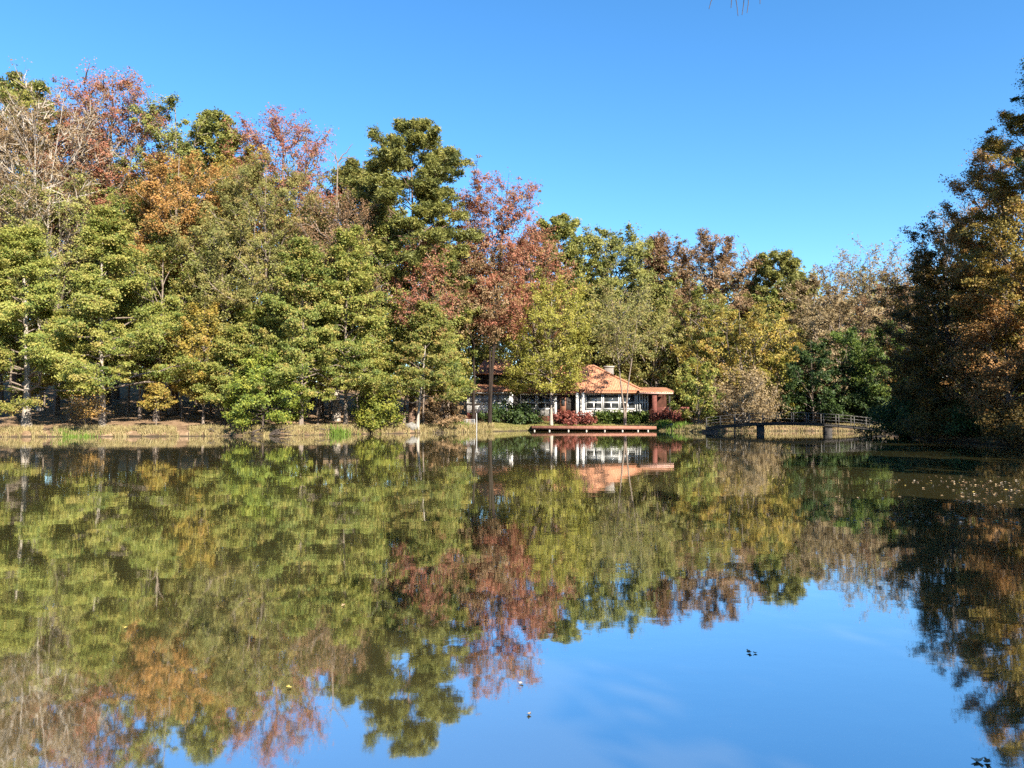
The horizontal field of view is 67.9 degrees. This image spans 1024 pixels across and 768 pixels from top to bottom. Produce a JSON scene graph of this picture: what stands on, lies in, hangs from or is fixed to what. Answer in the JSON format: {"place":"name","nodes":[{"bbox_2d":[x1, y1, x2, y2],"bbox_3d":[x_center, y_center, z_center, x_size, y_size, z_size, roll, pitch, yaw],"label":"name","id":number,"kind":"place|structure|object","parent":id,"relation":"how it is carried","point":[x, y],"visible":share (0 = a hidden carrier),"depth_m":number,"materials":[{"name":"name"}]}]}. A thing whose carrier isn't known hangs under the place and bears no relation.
{"place":"outdoors","nodes":[
{"label":"outdoors","id":0,"kind":"place"},
{"bbox_2d":[0,430,1023,767],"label":"water","id":1,"kind":"structure","parent":0,"point":[648,590],"depth_m":7.83,"materials":[{"name":"green liquid"}]},
{"bbox_2d":[0,382,1023,445],"bbox_3d":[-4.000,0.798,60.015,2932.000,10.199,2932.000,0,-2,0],"label":"ground","id":2,"kind":"structure","parent":0,"point":[46,418],"depth_m":78.75,"materials":[{"name":"brown plant"}]},
{"bbox_2d":[0,239,52,417],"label":"leafy tree","id":3,"kind":"object","parent":2,"relation":"on","point":[5,365],"visible":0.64,"depth_m":65.47,"materials":[{"name":"green plant"}]},
{"bbox_2d":[0,70,72,397],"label":"pine tree","id":4,"kind":"object","parent":2,"relation":"on","point":[26,95],"visible":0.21,"depth_m":90.20,"materials":[{"name":"green plant"}]},
{"bbox_2d":[0,190,74,405],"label":"leafy tree","id":5,"kind":"object","parent":2,"relation":"on","point":[20,364],"visible":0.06,"depth_m":82.56,"materials":[{"name":"green plant"}]},
{"bbox_2d":[0,97,76,277],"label":"leafy tree","id":6,"kind":"object","parent":2,"relation":"on","point":[3,138],"visible":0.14,"depth_m":85.87,"materials":[{"name":"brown plant"}]},
{"bbox_2d":[0,221,116,427],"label":"leafy tree","id":7,"kind":"object","parent":2,"relation":"on","point":[40,356],"visible":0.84,"depth_m":66.96,"materials":[{"name":"green plant"}]},
{"bbox_2d":[0,56,129,410],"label":"bare tree","id":8,"kind":"object","parent":2,"relation":"on","point":[32,197],"visible":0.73,"depth_m":79.22,"materials":[{"name":"brown plant"}]},
{"bbox_2d":[0,163,156,410],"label":"leafy tree","id":9,"kind":"object","parent":2,"relation":"on","point":[74,206],"visible":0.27,"depth_m":77.78,"materials":[{"name":"green plant"}]},
{"bbox_2d":[8,92,148,401],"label":"leafy tree","id":10,"kind":"object","parent":2,"relation":"on","point":[59,117],"visible":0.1,"depth_m":86.54,"materials":[{"name":"brown plant"}]},
{"bbox_2d":[59,391,113,424],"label":"bush","id":11,"kind":"object","parent":2,"relation":"on","point":[90,412],"visible":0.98,"depth_m":67.17,"materials":[{"name":"brown plant"}]},
{"bbox_2d":[19,57,177,405],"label":"leafy tree","id":12,"kind":"object","parent":2,"relation":"on","point":[113,111],"visible":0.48,"depth_m":85.78,"materials":[{"name":"red plant"}]},
{"bbox_2d":[20,203,219,425],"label":"leafy tree","id":13,"kind":"object","parent":2,"relation":"on","point":[94,302],"visible":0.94,"depth_m":67.77,"materials":[{"name":"green plant"}]},
{"bbox_2d":[54,163,187,399],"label":"leafy tree","id":14,"kind":"object","parent":2,"relation":"on","point":[115,393],"visible":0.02,"depth_m":92.45,"materials":[{"name":"green plant"}]},
{"bbox_2d":[64,182,217,410],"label":"leafy tree","id":15,"kind":"object","parent":2,"relation":"on","point":[117,204],"visible":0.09,"depth_m":80.03,"materials":[{"name":"green plant"}]},
{"bbox_2d":[136,382,178,425],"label":"leafy tree","id":16,"kind":"object","parent":2,"relation":"on","point":[149,402],"visible":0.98,"depth_m":67.53,"materials":[{"name":"yellow plant"}]},
{"bbox_2d":[81,238,236,421],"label":"leafy tree","id":17,"kind":"object","parent":2,"relation":"on","point":[156,252],"visible":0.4,"depth_m":73.10,"materials":[{"name":"green plant"}]},
{"bbox_2d":[92,92,253,402],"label":"evergreen tree","id":18,"kind":"object","parent":2,"relation":"on","point":[170,137],"visible":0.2,"depth_m":87.61,"materials":[{"name":"green plant"}]},
{"bbox_2d":[114,145,235,414],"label":"leafy tree","id":19,"kind":"object","parent":2,"relation":"on","point":[188,216],"visible":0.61,"depth_m":78.28,"materials":[{"name":"orange plant"}]},
{"bbox_2d":[161,300,236,423],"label":"leafy tree","id":20,"kind":"object","parent":2,"relation":"on","point":[195,350],"visible":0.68,"depth_m":71.38,"materials":[{"name":"green plant"}]},
{"bbox_2d":[174,106,253,403],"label":"pine tree","id":21,"kind":"object","parent":2,"relation":"on","point":[223,136],"visible":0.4,"depth_m":89.91,"materials":[{"name":"green plant"}]},
{"bbox_2d":[157,209,274,416],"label":"leafy tree","id":22,"kind":"object","parent":2,"relation":"on","point":[223,299],"visible":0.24,"depth_m":76.01,"materials":[{"name":"green plant"}]},
{"bbox_2d":[189,322,283,427],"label":"leafy tree","id":23,"kind":"object","parent":2,"relation":"on","point":[234,333],"visible":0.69,"depth_m":69.42,"materials":[{"name":"green plant"}]},
{"bbox_2d":[188,143,300,401],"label":"leafy tree","id":24,"kind":"object","parent":2,"relation":"on","point":[227,162],"visible":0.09,"depth_m":88.08,"materials":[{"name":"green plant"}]},
{"bbox_2d":[0,421,494,436],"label":"grass","id":25,"kind":"structure","parent":2,"relation":"on","point":[146,430],"depth_m":67.18,"materials":[{"name":"plant"}]},
{"bbox_2d":[227,303,280,422],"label":"slender tree","id":26,"kind":"object","parent":2,"relation":"on","point":[246,312],"visible":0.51,"depth_m":75.06,"materials":[{"name":"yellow plant"}]},
{"bbox_2d":[212,350,316,432],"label":"leafy tree","id":27,"kind":"object","parent":2,"relation":"on","point":[239,404],"visible":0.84,"depth_m":67.30,"materials":[{"name":"green plant"}]},
{"bbox_2d":[163,150,367,414],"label":"leafy tree","id":28,"kind":"object","parent":2,"relation":"on","point":[274,214],"visible":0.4,"depth_m":77.10,"materials":[{"name":"green plant"}]},
{"bbox_2d":[211,102,343,404],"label":"leafy tree","id":29,"kind":"object","parent":2,"relation":"on","point":[276,131],"visible":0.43,"depth_m":90.76,"materials":[{"name":"red plant"}]},
{"bbox_2d":[225,234,388,424],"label":"leafy tree","id":30,"kind":"object","parent":2,"relation":"on","point":[298,283],"visible":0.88,"depth_m":70.46,"materials":[{"name":"green plant"}]},
{"bbox_2d":[255,187,367,406],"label":"leafy tree","id":31,"kind":"object","parent":2,"relation":"on","point":[313,400],"visible":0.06,"depth_m":91.63,"materials":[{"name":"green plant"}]},
{"bbox_2d":[274,226,358,416],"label":"leafy tree","id":32,"kind":"object","parent":2,"relation":"on","point":[321,414],"visible":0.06,"depth_m":82.77,"materials":[{"name":"green plant"}]},
{"bbox_2d":[268,183,399,420],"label":"leafy tree","id":33,"kind":"object","parent":2,"relation":"on","point":[336,415],"visible":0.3,"depth_m":79.48,"materials":[{"name":"green plant"}]},
{"bbox_2d":[291,223,414,425],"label":"leafy tree","id":34,"kind":"object","parent":2,"relation":"on","point":[347,286],"visible":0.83,"depth_m":73.98,"materials":[{"name":"green plant"}]},
{"bbox_2d":[297,216,425,408],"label":"leafy tree","id":35,"kind":"object","parent":2,"relation":"on","point":[393,305],"visible":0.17,"depth_m":80.62,"materials":[{"name":"green plant"}]},
{"bbox_2d":[323,155,408,406],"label":"pine tree","id":36,"kind":"object","parent":2,"relation":"on","point":[352,167],"visible":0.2,"depth_m":93.93,"materials":[{"name":"green plant"}]},
{"bbox_2d":[348,382,407,433],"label":"shrub","id":37,"kind":"object","parent":2,"relation":"on","point":[376,409],"visible":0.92,"depth_m":74.00,"materials":[{"name":"green plant"}]},
{"bbox_2d":[378,310,432,423],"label":"slender tree","id":38,"kind":"object","parent":2,"relation":"on","point":[398,337],"visible":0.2,"depth_m":81.46,"materials":[{"name":"green plant"}]},
{"bbox_2d":[340,117,485,422],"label":"pine tree","id":39,"kind":"object","parent":2,"relation":"on","point":[427,191],"visible":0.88,"depth_m":80.90,"materials":[{"name":"green plant"}]},
{"bbox_2d":[357,295,482,431],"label":"leafy tree","id":40,"kind":"object","parent":2,"relation":"on","point":[420,335],"visible":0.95,"depth_m":76.03,"materials":[{"name":"green plant"}]},
{"bbox_2d":[384,237,467,422],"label":"leafy tree","id":41,"kind":"object","parent":2,"relation":"on","point":[445,298],"visible":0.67,"depth_m":79.25,"materials":[{"name":"red plant"}]},
{"bbox_2d":[369,236,488,412],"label":"leafy tree","id":42,"kind":"object","parent":2,"relation":"on","point":[464,341],"visible":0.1,"depth_m":87.72,"materials":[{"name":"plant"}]},
{"bbox_2d":[409,338,466,423],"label":"leafy tree","id":43,"kind":"object","parent":2,"relation":"on","point":[439,390],"visible":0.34,"depth_m":80.65,"materials":[{"name":"green plant"}]},
{"bbox_2d":[414,391,467,427],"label":"shrub","id":44,"kind":"object","parent":2,"relation":"on","point":[435,416],"visible":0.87,"depth_m":79.82,"materials":[{"name":"brown plant"}]},
{"bbox_2d":[414,275,482,417],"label":"leafy tree","id":45,"kind":"object","parent":2,"relation":"on","point":[465,363],"visible":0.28,"depth_m":87.04,"materials":[{"name":"green plant"}]},
{"bbox_2d":[436,223,518,422],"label":"leafy tree","id":46,"kind":"object","parent":2,"relation":"on","point":[490,313],"visible":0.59,"depth_m":87.23,"materials":[{"name":"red plant"}]},
{"bbox_2d":[447,155,545,423],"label":"leafy tree","id":47,"kind":"object","parent":2,"relation":"on","point":[513,254],"visible":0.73,"depth_m":88.81,"materials":[{"name":"red plant"}]},
{"bbox_2d":[471,397,534,425],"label":"shrub","id":48,"kind":"object","parent":2,"relation":"on","point":[499,412],"visible":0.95,"depth_m":91.27,"materials":[{"name":"green plant"}]},
{"bbox_2d":[3,197,1023,406],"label":"woods","id":49,"kind":"object","parent":2,"relation":"on","point":[5,376],"visible":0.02,"depth_m":135.25,"materials":[{"name":"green plant"}]},
{"bbox_2d":[469,287,571,384],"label":"leafy tree","id":50,"kind":"object","parent":2,"relation":"on","point":[482,358],"visible":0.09,"depth_m":110.61,"materials":[{"name":"green plant"}]},
{"bbox_2d":[477,272,600,425],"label":"leafy tree","id":51,"kind":"object","parent":2,"relation":"on","point":[529,362],"visible":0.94,"depth_m":89.92,"materials":[{"name":"green plant"}]},
{"bbox_2d":[486,223,592,373],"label":"leafy tree","id":52,"kind":"object","parent":2,"relation":"on","point":[542,252],"visible":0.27,"depth_m":98.56,"materials":[{"name":"plant"}]},
{"bbox_2d":[505,212,606,365],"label":"pine tree","id":53,"kind":"object","parent":2,"relation":"on","point":[566,228],"visible":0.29,"depth_m":112.33,"materials":[{"name":"green plant"}]},
{"bbox_2d":[553,409,580,425],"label":"shrub","id":54,"kind":"object","parent":2,"relation":"on","point":[563,418],"visible":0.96,"depth_m":92.37,"materials":[{"name":"red plant"}]},
{"bbox_2d":[466,360,688,423],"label":"lake house","id":55,"kind":"structure","parent":2,"relation":"on","point":[600,390],"depth_m":96.92,"materials":[{"name":"white brick"}]},
{"bbox_2d":[585,393,601,409],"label":"window","id":56,"kind":"structure","parent":55,"relation":"in","point":[592,402],"depth_m":96.92,"materials":[{"name":"white paint"}]},
{"bbox_2d":[603,393,618,409],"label":"window","id":57,"kind":"structure","parent":55,"relation":"in","point":[611,402],"depth_m":96.90,"materials":[{"name":"white paint"}]},
{"bbox_2d":[509,278,645,382],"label":"leafy tree","id":58,"kind":"object","parent":2,"relation":"on","point":[600,358],"visible":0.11,"depth_m":108.04,"materials":[{"name":"green plant"}]},
{"bbox_2d":[531,426,655,430],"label":"dock","id":59,"kind":"object","parent":2,"relation":"on","point":[594,427],"visible":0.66,"depth_m":86.01,"materials":[{"name":"red wood"}]},
{"bbox_2d":[486,420,702,431],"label":"grass","id":60,"kind":"structure","parent":2,"relation":"on","point":[504,424],"depth_m":91.22,"materials":[{"name":"green plant"}]},
{"bbox_2d":[545,220,683,375],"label":"evergreen tree","id":61,"kind":"object","parent":2,"relation":"on","point":[629,252],"visible":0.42,"depth_m":113.33,"materials":[{"name":"green plant"}]},
{"bbox_2d":[591,408,650,423],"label":"hedge","id":62,"kind":"object","parent":2,"relation":"on","point":[610,417],"visible":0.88,"depth_m":93.46,"materials":[{"name":"green plant"}]},
{"bbox_2d":[587,277,673,424],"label":"leafy tree","id":63,"kind":"object","parent":2,"relation":"on","point":[601,334],"visible":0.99,"depth_m":90.51,"materials":[{"name":"green plant"}]},
{"bbox_2d":[611,302,699,404],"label":"leafy tree","id":64,"kind":"object","parent":2,"relation":"on","point":[646,373],"visible":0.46,"depth_m":105.84,"materials":[{"name":"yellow plant"}]},
{"bbox_2d":[619,229,697,383],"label":"leafy tree","id":65,"kind":"object","parent":2,"relation":"on","point":[661,244],"visible":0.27,"depth_m":117.28,"materials":[{"name":"brown plant"}]},
{"bbox_2d":[624,284,752,411],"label":"leafy tree","id":66,"kind":"object","parent":2,"relation":"on","point":[710,307],"visible":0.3,"depth_m":107.27,"materials":[{"name":"green plant"}]},
{"bbox_2d":[668,357,725,424],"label":"leafy tree","id":67,"kind":"object","parent":2,"relation":"on","point":[707,411],"visible":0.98,"depth_m":85.30,"materials":[{"name":"green plant"}]},
{"bbox_2d":[656,227,764,337],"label":"leafy tree","id":68,"kind":"object","parent":2,"relation":"on","point":[720,269],"visible":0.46,"depth_m":117.96,"materials":[{"name":"brown plant"}]},
{"bbox_2d":[654,326,775,410],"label":"leafy tree","id":69,"kind":"object","parent":2,"relation":"on","point":[728,338],"visible":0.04,"depth_m":108.72,"materials":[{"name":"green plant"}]},
{"bbox_2d":[668,302,806,416],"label":"leafy tree","id":70,"kind":"object","parent":2,"relation":"on","point":[745,342],"visible":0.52,"depth_m":97.06,"materials":[{"name":"yellow plant"}]},
{"bbox_2d":[692,360,791,426],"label":"shrub","id":71,"kind":"object","parent":2,"relation":"on","point":[743,407],"visible":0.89,"depth_m":86.38,"materials":[{"name":"brown plant"}]},
{"bbox_2d":[713,286,814,390],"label":"leafy tree","id":72,"kind":"object","parent":2,"relation":"on","point":[770,296],"visible":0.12,"depth_m":111.69,"materials":[{"name":"green plant"}]},
{"bbox_2d":[652,422,880,431],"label":"grass","id":73,"kind":"structure","parent":2,"relation":"on","point":[703,425],"depth_m":86.22,"materials":[{"name":"plant"}]},
{"bbox_2d":[741,248,820,365],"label":"pine tree","id":74,"kind":"object","parent":2,"relation":"on","point":[788,263],"visible":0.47,"depth_m":116.61,"materials":[{"name":"green plant"}]},
{"bbox_2d":[755,352,810,421],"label":"leafy tree","id":75,"kind":"object","parent":2,"relation":"on","point":[772,363],"visible":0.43,"depth_m":92.29,"materials":[{"name":"green plant"}]},
{"bbox_2d":[702,412,883,432],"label":"foot bridge","id":76,"kind":"structure","parent":2,"relation":"on","point":[827,428],"depth_m":77.59,"materials":[{"name":"wood"}]},
{"bbox_2d":[774,339,852,422],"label":"evergreen tree","id":77,"kind":"object","parent":2,"relation":"on","point":[824,405],"visible":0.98,"depth_m":89.05,"materials":[{"name":"green plant"}]},
{"bbox_2d":[771,272,858,368],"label":"leafy tree","id":78,"kind":"object","parent":2,"relation":"on","point":[829,297],"visible":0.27,"depth_m":112.90,"materials":[{"name":"brown plant"}]},
{"bbox_2d":[804,339,856,423],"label":"shrub","id":79,"kind":"object","parent":2,"relation":"on","point":[838,375],"visible":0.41,"depth_m":90.28,"materials":[{"name":"green plant"}]},
{"bbox_2d":[802,324,878,421],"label":"evergreen tree","id":80,"kind":"object","parent":2,"relation":"on","point":[840,340],"visible":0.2,"depth_m":93.26,"materials":[{"name":"green plant"}]},
{"bbox_2d":[810,261,878,338],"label":"bare tree","id":81,"kind":"object","parent":2,"relation":"on","point":[853,318],"visible":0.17,"depth_m":122.55,"materials":[{"name":"brown plant"}]},
{"bbox_2d":[785,292,915,379],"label":"leafy tree","id":82,"kind":"object","parent":2,"relation":"on","point":[812,323],"visible":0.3,"depth_m":102.09,"materials":[{"name":"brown plant"}]},
{"bbox_2d":[838,358,883,422],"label":"evergreen tree","id":83,"kind":"object","parent":2,"relation":"on","point":[847,403],"visible":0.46,"depth_m":88.20,"materials":[{"name":"green plant"}]},
{"bbox_2d":[824,232,912,331],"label":"bare tree","id":84,"kind":"object","parent":2,"relation":"on","point":[875,258],"visible":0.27,"depth_m":120.39,"materials":[{"name":"brown plant"}]},
{"bbox_2d":[845,377,892,422],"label":"shrub","id":85,"kind":"object","parent":2,"relation":"on","point":[865,407],"visible":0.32,"depth_m":86.86,"materials":[{"name":"green plant"}]},
{"bbox_2d":[838,319,915,411],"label":"evergreen tree","id":86,"kind":"object","parent":2,"relation":"on","point":[870,369],"visible":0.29,"depth_m":87.54,"materials":[{"name":"green plant"}]},
{"bbox_2d":[853,397,910,436],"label":"shrub","id":87,"kind":"object","parent":2,"relation":"on","point":[876,429],"visible":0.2,"depth_m":67.29,"materials":[{"name":"green plant"}]},
{"bbox_2d":[840,282,941,381],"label":"leafy tree","id":88,"kind":"object","parent":2,"relation":"on","point":[857,308],"visible":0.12,"depth_m":105.77,"materials":[{"name":"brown plant"}]},
{"bbox_2d":[867,254,931,354],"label":"bare tree","id":89,"kind":"object","parent":2,"relation":"on","point":[902,279],"visible":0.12,"depth_m":117.52,"materials":[{"name":"brown plant"}]},
{"bbox_2d":[861,374,954,437],"bbox_3d":[33.786,1.855,61.684,8.389,6.784,8.958,0,-2,0],"label":"shrub","id":90,"kind":"object","parent":2,"relation":"on","point":[904,407],"visible":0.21,"depth_m":62.43,"materials":[{"name":"green plant"}]},
{"bbox_2d":[865,259,957,406],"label":"leafy tree","id":91,"kind":"object","parent":2,"relation":"on","point":[897,292],"visible":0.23,"depth_m":67.44,"materials":[{"name":"green plant"}]},
{"bbox_2d":[887,395,951,439],"bbox_3d":[32.403,2.620,56.995,7.172,3.903,7.260,-1,-2,14],"label":"shrub","id":92,"kind":"object","parent":2,"relation":"on","point":[907,427],"visible":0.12,"depth_m":56.81,"materials":[{"name":"green plant"}]},
{"bbox_2d":[867,210,1011,419],"bbox_3d":[31.894,-4.456,55.526,10.146,16.522,11.168,0,-2,0],"label":"leafy tree","id":93,"kind":"object","parent":2,"relation":"on","point":[919,257],"visible":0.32,"depth_m":55.39,"materials":[{"name":"green plant"}]},
{"bbox_2d":[905,391,995,441],"bbox_3d":[31.801,2.068,53.727,7.747,4.846,8.342,-1,-3,27],"label":"shrub","id":94,"kind":"object","parent":2,"relation":"on","point":[928,425],"visible":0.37,"depth_m":53.06,"materials":[{"name":"green plant"}]},
{"bbox_2d":[886,264,1023,431],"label":"leafy tree","id":95,"kind":"object","parent":2,"relation":"on","point":[937,342],"visible":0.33,"depth_m":53.86,"materials":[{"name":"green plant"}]},
{"bbox_2d":[907,398,1013,443],"bbox_3d":[31.029,2.596,50.781,8.536,3.443,6.385,-1,-2,22],"label":"shrub","id":96,"kind":"object","parent":2,"relation":"on","point":[960,417],"visible":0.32,"depth_m":50.36,"materials":[{"name":"green plant"}]},
{"bbox_2d":[925,193,1002,329],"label":"bare tree","id":97,"kind":"object","parent":2,"relation":"on","point":[964,209],"visible":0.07,"depth_m":65.21,"materials":[{"name":"brown plant"}]},
{"bbox_2d":[932,231,1020,431],"bbox_3d":[32.972,-3.427,52.949,6.087,14.336,5.814,1,-3,-31],"label":"leafy tree","id":98,"kind":"object","parent":2,"relation":"on","point":[939,270],"visible":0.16,"depth_m":53.05,"materials":[{"name":"brown plant"}]},
{"bbox_2d":[933,136,1023,408],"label":"leafy tree","id":99,"kind":"object","parent":2,"relation":"on","point":[960,298],"visible":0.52,"depth_m":50.40,"materials":[{"name":"brown plant"}]},
{"bbox_2d":[933,294,1023,443],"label":"leafy tree","id":100,"kind":"object","parent":2,"relation":"on","point":[1004,386],"visible":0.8,"depth_m":47.61,"materials":[{"name":"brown plant"}]},
{"bbox_2d":[950,107,1023,390],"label":"leafy tree","id":101,"kind":"object","parent":2,"relation":"on","point":[1000,147],"visible":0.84,"depth_m":47.07,"materials":[{"name":"brown plant"}]},
{"bbox_2d":[967,392,1023,445],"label":"shrub","id":102,"kind":"object","parent":2,"relation":"on","point":[1011,428],"visible":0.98,"depth_m":45.87,"materials":[{"name":"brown plant"}]},
{"bbox_2d":[1009,58,1023,186],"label":"evergreen tree","id":103,"kind":"object","parent":2,"relation":"on","point":[1016,99],"visible":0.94,"depth_m":46.05,"materials":[{"name":"green plant"}]},
{"bbox_2d":[0,0,1023,387],"label":"sky","id":104,"kind":"structure","parent":0,"point":[804,126],"materials":[{"name":"blue"}]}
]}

